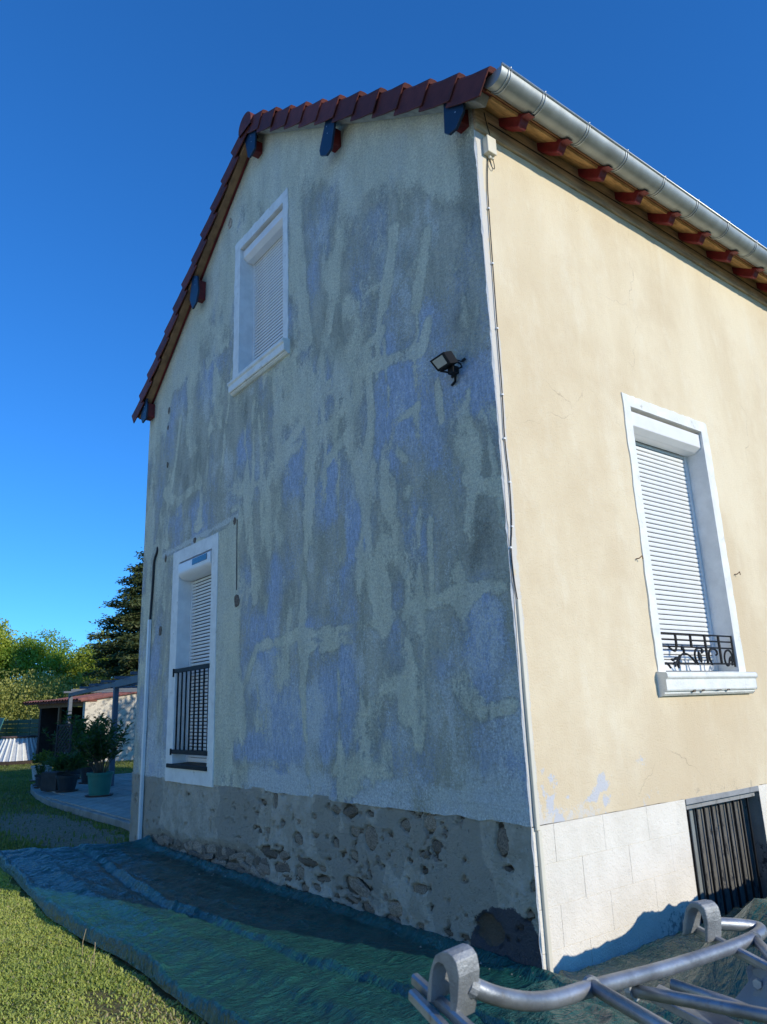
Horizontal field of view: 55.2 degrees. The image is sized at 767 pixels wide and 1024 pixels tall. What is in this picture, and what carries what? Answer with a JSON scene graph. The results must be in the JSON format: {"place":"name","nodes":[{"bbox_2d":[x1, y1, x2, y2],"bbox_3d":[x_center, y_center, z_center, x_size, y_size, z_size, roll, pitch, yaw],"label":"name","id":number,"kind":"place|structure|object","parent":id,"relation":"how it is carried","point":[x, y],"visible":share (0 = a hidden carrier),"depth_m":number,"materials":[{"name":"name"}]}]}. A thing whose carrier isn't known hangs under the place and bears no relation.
{"place":"outdoors","nodes":[
{"label":"outdoors","id":0,"kind":"place"},
{"bbox_2d":[30,773,131,830],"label":"patio","id":1,"kind":"structure","parent":0,"point":[114,809],"depth_m":13.99,"materials":[{"name":"concrete"}]},
{"bbox_2d":[32,762,46,785],"bbox_3d":[-8.427,6.439,18.050,0.392,0.532,0.400,9,-19,-36],"label":"potted plant","id":2,"kind":"object","parent":1,"relation":"on","point":[36,775],"visible":0.43,"depth_m":17.98,"materials":[{"name":"green plant"}]},
{"bbox_2d":[33,766,49,787],"bbox_3d":[-8.090,6.270,17.372,0.360,0.482,0.360,9,-19,-36],"label":"potted plant","id":3,"kind":"object","parent":1,"relation":"on","point":[40,771],"visible":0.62,"depth_m":17.28,"materials":[{"name":"green plant"}]},
{"bbox_2d":[29,749,53,781],"bbox_3d":[-9.058,6.686,19.410,0.645,0.805,0.690,9,-19,-36],"label":"potted plant","id":4,"kind":"object","parent":1,"relation":"on","point":[42,755],"visible":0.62,"depth_m":19.30,"materials":[{"name":"green plant"}]},
{"bbox_2d":[40,724,72,790],"bbox_3d":[-7.397,5.558,16.625,0.570,1.420,0.348,-11,-18,31],"label":"lattice planter","id":5,"kind":"object","parent":1,"relation":"on","point":[48,781],"visible":0.73,"depth_m":16.64,"materials":[{"name":"grey plastic"}]},
{"bbox_2d":[39,750,93,792],"bbox_3d":[-7.037,5.690,16.220,1.283,0.928,1.304,9,-19,-36],"label":"potted plant","id":6,"kind":"object","parent":1,"relation":"on","point":[70,763],"visible":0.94,"depth_m":15.99,"materials":[{"name":"green plant"}]},
{"bbox_2d":[41,710,110,778],"bbox_3d":[-8.193,6.208,19.658,1.584,1.794,1.741,-2,-15,-2],"label":"potted plant","id":7,"kind":"object","parent":1,"relation":"on","point":[77,771],"visible":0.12,"depth_m":19.36,"materials":[{"name":"green plant"}]},
{"bbox_2d":[59,712,128,783],"bbox_3d":[-7.303,5.842,18.264,1.286,1.712,1.564,-7,-16,19],"label":"potted plant","id":8,"kind":"object","parent":1,"relation":"on","point":[84,776],"visible":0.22,"depth_m":17.99,"materials":[{"name":"green plant"}]},
{"bbox_2d":[63,671,137,785],"bbox_3d":[-5.251,5.538,18.607,3.774,2.530,15.176,6,-17,-29],"label":"pergola","id":9,"kind":"object","parent":1,"relation":"on","point":[115,687],"visible":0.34,"depth_m":17.71,"materials":[{"name":"grey wood"}]},
{"bbox_2d":[67,718,133,797],"bbox_3d":[-5.891,5.023,15.074,1.292,1.540,1.285,9,-19,-36],"label":"potted plant","id":10,"kind":"object","parent":1,"relation":"on","point":[99,778],"visible":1,"depth_m":14.90,"materials":[{"name":"green plant"}]},
{"bbox_2d":[0,867,205,1023],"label":"grass","id":11,"kind":"structure","parent":0,"point":[10,928],"depth_m":4.79,"materials":[{"name":"green plant"}]},
{"bbox_2d":[0,760,742,1023],"bbox_3d":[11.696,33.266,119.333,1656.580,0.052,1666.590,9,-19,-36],"label":"ground","id":12,"kind":"structure","parent":0,"point":[46,823],"depth_m":6.00,"materials":[{"name":"green plant"}]},
{"bbox_2d":[0,668,20,717],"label":"shrub","id":13,"kind":"object","parent":12,"relation":"on","point":[2,709],"visible":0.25,"depth_m":46.17,"materials":[{"name":"green plant"}]},
{"bbox_2d":[0,618,24,685],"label":"tree","id":14,"kind":"object","parent":12,"relation":"on","point":[4,633],"visible":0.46,"depth_m":53.50,"materials":[{"name":"green plant"}]},
{"bbox_2d":[0,718,38,739],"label":"fence","id":15,"kind":"object","parent":12,"relation":"on","point":[17,726],"visible":0.2,"depth_m":37.95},
{"bbox_2d":[0,735,40,764],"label":"sheet","id":16,"kind":"object","parent":12,"relation":"on","point":[18,750],"visible":0.81,"depth_m":29.52,"materials":[{"name":"metal"}]},
{"bbox_2d":[0,666,75,736],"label":"shrub","id":17,"kind":"object","parent":12,"relation":"on","point":[23,694],"visible":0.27,"depth_m":45.45,"materials":[{"name":"green plant"}]},
{"bbox_2d":[0,628,83,704],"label":"tree","id":18,"kind":"object","parent":12,"relation":"on","point":[42,658],"visible":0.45,"depth_m":53.25,"materials":[{"name":"green plant"}]},
{"bbox_2d":[15,671,93,727],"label":"shrub","id":19,"kind":"object","parent":12,"relation":"on","point":[56,688],"visible":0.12,"depth_m":44.92,"materials":[{"name":"green plant"}]},
{"bbox_2d":[0,760,133,850],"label":"grass","id":20,"kind":"structure","parent":12,"relation":"on","point":[4,773],"depth_m":14.16,"materials":[{"name":"green plant"}]},
{"bbox_2d":[22,692,136,761],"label":"garden shed","id":21,"kind":"structure","parent":12,"relation":"on","point":[51,712],"depth_m":29.30,"materials":[{"name":"white paint"}]},
{"bbox_2d":[54,629,113,687],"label":"tree","id":22,"kind":"object","parent":12,"relation":"on","point":[79,666],"visible":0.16,"depth_m":53.85,"materials":[{"name":"green plant"}]},
{"bbox_2d":[64,673,130,706],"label":"shrub","id":23,"kind":"object","parent":12,"relation":"on","point":[102,677],"visible":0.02,"depth_m":42.51,"materials":[{"name":"green plant"}]},
{"bbox_2d":[63,547,143,697],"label":"conifer","id":24,"kind":"object","parent":12,"relation":"on","point":[121,650],"visible":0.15,"depth_m":43.71,"materials":[{"name":"green plant"}]},
{"bbox_2d":[0,835,691,1023],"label":"tarpaulin","id":25,"kind":"object","parent":12,"relation":"on","point":[207,945],"visible":0.94,"depth_m":5.16,"materials":[{"name":"green plastic"}]},
{"bbox_2d":[129,62,766,973],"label":"house","id":26,"kind":"structure","parent":12,"relation":"on","point":[335,714],"depth_m":6.26,"materials":[{"name":"paint"}]},
{"bbox_2d":[137,620,151,839],"bbox_3d":[-3.167,2.923,9.714,0.041,2.980,0.055,9,-19,-36],"label":"cable trunking","id":27,"kind":"object","parent":26,"relation":"attached to","point":[143,753],"visible":0.79,"depth_m":9.70,"materials":[{"name":"plastic"}]},
{"bbox_2d":[149,547,157,619],"bbox_3d":[-3.187,0.996,10.185,0.050,1.027,0.159,9,-19,-36],"label":"cable","id":28,"kind":"object","parent":26,"relation":"attached to","point":[152,585],"visible":1,"depth_m":10.20,"materials":[{"name":"rubber"}]},
{"bbox_2d":[236,520,237,589],"bbox_3d":[-1.649,0.476,8.241,0.010,0.810,0.025,9,-19,-36],"label":"cable","id":29,"kind":"object","parent":26,"relation":"attached to","point":[236,554],"visible":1,"depth_m":8.24,"materials":[{"name":"metal"}]},
{"bbox_2d":[430,351,465,385],"bbox_3d":[0.498,-1.089,5.549,0.205,0.190,0.208,9,-19,-36],"label":"floodlight","id":30,"kind":"object","parent":26,"relation":"attached to","point":[444,361],"visible":1,"depth_m":5.51,"materials":[{"name":"black metal"}]},
{"bbox_2d":[482,135,496,160],"bbox_3d":[0.847,-2.901,5.853,0.099,0.182,0.060,9,-19,-36],"label":"junction box","id":31,"kind":"object","parent":26,"relation":"attached to","point":[489,148],"visible":1,"depth_m":5.83,"materials":[{"name":"beige plastic"}]},
{"bbox_2d":[487,158,517,598],"bbox_3d":[0.850,-1.119,5.350,0.124,3.531,0.014,9,-19,-36],"label":"cable","id":32,"kind":"object","parent":26,"relation":"attached to","point":[502,394],"visible":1,"depth_m":5.28,"materials":[{"name":"rubber"}]},
{"bbox_2d":[516,599,553,972],"bbox_3d":[0.942,1.669,4.593,0.042,2.250,0.021,9,-19,-36],"label":"cable trunking","id":33,"kind":"object","parent":26,"relation":"attached to","point":[535,799],"visible":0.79,"depth_m":4.56,"materials":[{"name":"beige plastic"}]},
{"bbox_2d":[488,123,765,295],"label":"cable","id":34,"kind":"object","parent":26,"relation":"attached to","point":[618,203],"visible":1,"depth_m":6.91,"materials":[{"name":"rubber"}]},
{"bbox_2d":[689,798,758,913],"bbox_3d":[2.638,2.710,5.834,1.106,0.900,0.050,9,-19,-36],"label":"cellar window","id":35,"kind":"structure","parent":26,"relation":"in","point":[729,803],"depth_m":5.88,"materials":[{"name":"metal"}]},
{"bbox_2d":[466,897,766,1023],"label":"tarpaulin","id":36,"kind":"object","parent":12,"relation":"on","point":[726,976],"visible":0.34,"depth_m":3.85,"materials":[{"name":"green plastic"}]},
{"bbox_2d":[409,899,766,1023],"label":"folding work platform","id":37,"kind":"structure","parent":36,"relation":"on","point":[454,972],"depth_m":1.52,"materials":[{"name":"metal"}]},
{"bbox_2d":[0,0,766,678],"label":"sky","id":38,"kind":"structure","parent":0,"point":[120,120],"materials":[{"name":"blue"}]}
]}

